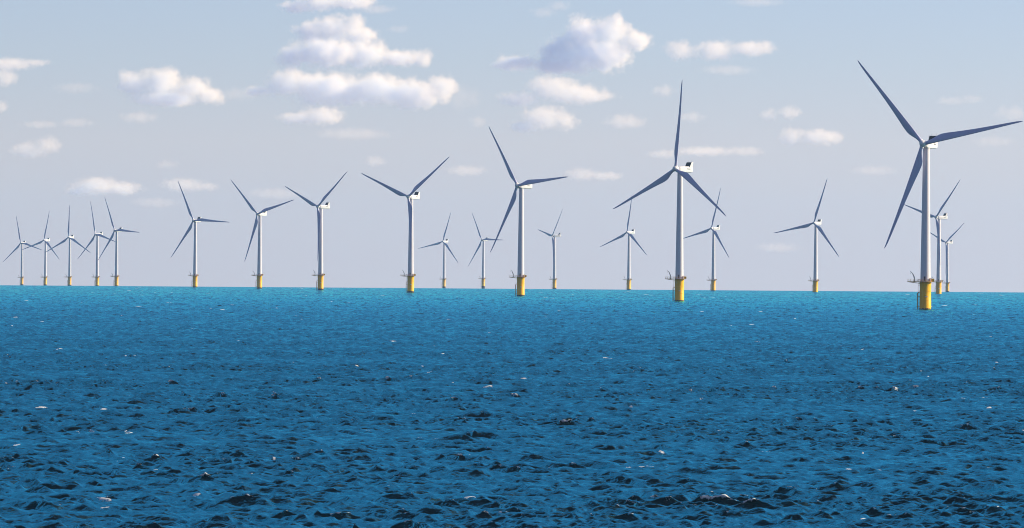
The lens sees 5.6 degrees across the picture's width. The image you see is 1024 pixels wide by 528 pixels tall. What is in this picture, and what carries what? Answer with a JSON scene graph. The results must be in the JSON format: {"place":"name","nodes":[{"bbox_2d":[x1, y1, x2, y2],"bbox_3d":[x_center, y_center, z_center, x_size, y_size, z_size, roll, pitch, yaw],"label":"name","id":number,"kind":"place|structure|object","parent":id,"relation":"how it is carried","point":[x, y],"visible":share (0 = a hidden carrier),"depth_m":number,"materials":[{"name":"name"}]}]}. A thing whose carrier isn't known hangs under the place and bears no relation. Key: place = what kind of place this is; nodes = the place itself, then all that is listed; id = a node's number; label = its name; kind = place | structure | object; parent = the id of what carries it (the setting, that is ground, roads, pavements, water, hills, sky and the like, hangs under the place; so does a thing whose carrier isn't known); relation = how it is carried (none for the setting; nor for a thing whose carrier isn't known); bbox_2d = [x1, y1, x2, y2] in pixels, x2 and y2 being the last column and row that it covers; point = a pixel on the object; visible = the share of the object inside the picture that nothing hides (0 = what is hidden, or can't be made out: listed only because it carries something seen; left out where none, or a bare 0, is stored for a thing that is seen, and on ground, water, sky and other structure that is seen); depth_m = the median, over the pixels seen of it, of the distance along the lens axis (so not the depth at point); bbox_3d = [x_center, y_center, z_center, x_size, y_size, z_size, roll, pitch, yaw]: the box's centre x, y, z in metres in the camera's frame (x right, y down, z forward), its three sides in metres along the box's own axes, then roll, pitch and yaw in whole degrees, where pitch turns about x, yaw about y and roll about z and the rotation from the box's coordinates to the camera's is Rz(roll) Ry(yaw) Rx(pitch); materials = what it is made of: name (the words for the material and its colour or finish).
{"place":"outdoors","nodes":[
{"label":"outdoors","id":0,"kind":"place"},
{"bbox_2d":[0,285,1023,527],"bbox_3d":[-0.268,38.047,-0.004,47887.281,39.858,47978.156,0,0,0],"label":"water","id":1,"kind":"structure","parent":0,"point":[201,407],"depth_m":1381.10,"materials":[{"name":"blue liquid"}]},
{"bbox_2d":[3,217,40,284],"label":"wind turbine","id":2,"kind":"object","parent":1,"relation":"in","point":[21,277],"visible":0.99,"depth_m":20873.35,"materials":[{"name":"white metal"}]},
{"bbox_2d":[22,215,58,285],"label":"wind turbine","id":3,"kind":"object","parent":1,"relation":"in","point":[45,276],"visible":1,"depth_m":19521.57,"materials":[{"name":"white metal"}]},
{"bbox_2d":[45,205,88,285],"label":"wind turbine","id":4,"kind":"object","parent":1,"relation":"in","point":[71,237],"visible":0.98,"depth_m":18196.02,"materials":[{"name":"white metal"}]},
{"bbox_2d":[79,201,114,285],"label":"wind turbine","id":5,"kind":"object","parent":1,"relation":"in","point":[100,234],"visible":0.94,"depth_m":16917.24,"materials":[{"name":"white metal"}]},
{"bbox_2d":[98,199,139,285],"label":"wind turbine","id":6,"kind":"object","parent":1,"relation":"in","point":[116,276],"visible":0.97,"depth_m":15661.72,"materials":[{"name":"white metal"}]},
{"bbox_2d":[171,182,225,286],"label":"wind turbine","id":7,"kind":"object","parent":1,"relation":"in","point":[195,221],"visible":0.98,"depth_m":13069.20,"materials":[{"name":"white metal"}]},
{"bbox_2d":[231,180,292,288],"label":"wind turbine","id":8,"kind":"object","parent":1,"relation":"in","point":[259,274],"visible":0.98,"depth_m":11756.27,"materials":[{"name":"white metal"}]},
{"bbox_2d":[285,172,346,289],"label":"wind turbine","id":9,"kind":"object","parent":1,"relation":"in","point":[320,208],"visible":0.98,"depth_m":10526.78,"materials":[{"name":"white metal"}]},
{"bbox_2d":[362,157,448,292],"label":"wind turbine","id":10,"kind":"object","parent":1,"relation":"in","point":[410,197],"visible":0.97,"depth_m":9137.34,"materials":[{"name":"white metal"}]},
{"bbox_2d":[418,213,456,287],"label":"wind turbine","id":11,"kind":"object","parent":1,"relation":"in","point":[444,279],"visible":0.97,"depth_m":19183.44,"materials":[{"name":"white metal"}]},
{"bbox_2d":[468,214,499,288],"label":"wind turbine","id":12,"kind":"object","parent":1,"relation":"in","point":[483,264],"visible":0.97,"depth_m":18649.31,"materials":[{"name":"white metal"}]},
{"bbox_2d":[489,127,565,295],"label":"wind turbine","id":13,"kind":"object","parent":1,"relation":"in","point":[521,276],"visible":0.98,"depth_m":7904.56,"materials":[{"name":"white metal"}]},
{"bbox_2d":[539,209,562,288],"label":"wind turbine","id":14,"kind":"object","parent":1,"relation":"in","point":[554,278],"visible":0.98,"depth_m":16557.98,"materials":[{"name":"white metal"}]},
{"bbox_2d":[600,200,645,289],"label":"wind turbine","id":15,"kind":"object","parent":1,"relation":"in","point":[629,279],"visible":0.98,"depth_m":15244.38,"materials":[{"name":"white metal"}]},
{"bbox_2d":[613,83,725,300],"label":"wind turbine","id":16,"kind":"object","parent":1,"relation":"in","point":[683,171],"visible":0.97,"depth_m":6568.08,"materials":[{"name":"white metal"}]},
{"bbox_2d":[683,188,728,290],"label":"wind turbine","id":17,"kind":"object","parent":1,"relation":"in","point":[713,279],"visible":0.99,"depth_m":13937.92,"materials":[{"name":"white metal"}]},
{"bbox_2d":[775,180,838,291],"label":"wind turbine","id":18,"kind":"object","parent":1,"relation":"in","point":[815,275],"visible":0.94,"depth_m":12488.52,"materials":[{"name":"white metal"}]},
{"bbox_2d":[904,180,959,293],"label":"wind turbine","id":19,"kind":"object","parent":1,"relation":"in","point":[938,281],"visible":0.9,"depth_m":11203.48,"materials":[{"name":"white metal"}]},
{"bbox_2d":[858,61,1022,309],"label":"wind turbine","id":20,"kind":"object","parent":1,"relation":"in","point":[926,280],"visible":0.98,"depth_m":5246.91,"materials":[{"name":"white metal"}]},
{"bbox_2d":[930,223,963,291],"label":"wind turbine","id":21,"kind":"object","parent":1,"relation":"in","point":[947,243],"visible":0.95,"depth_m":17847.55,"materials":[{"name":"white metal"}]},
{"bbox_2d":[0,0,1023,291],"label":"sky","id":22,"kind":"structure","parent":0,"point":[122,103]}
]}

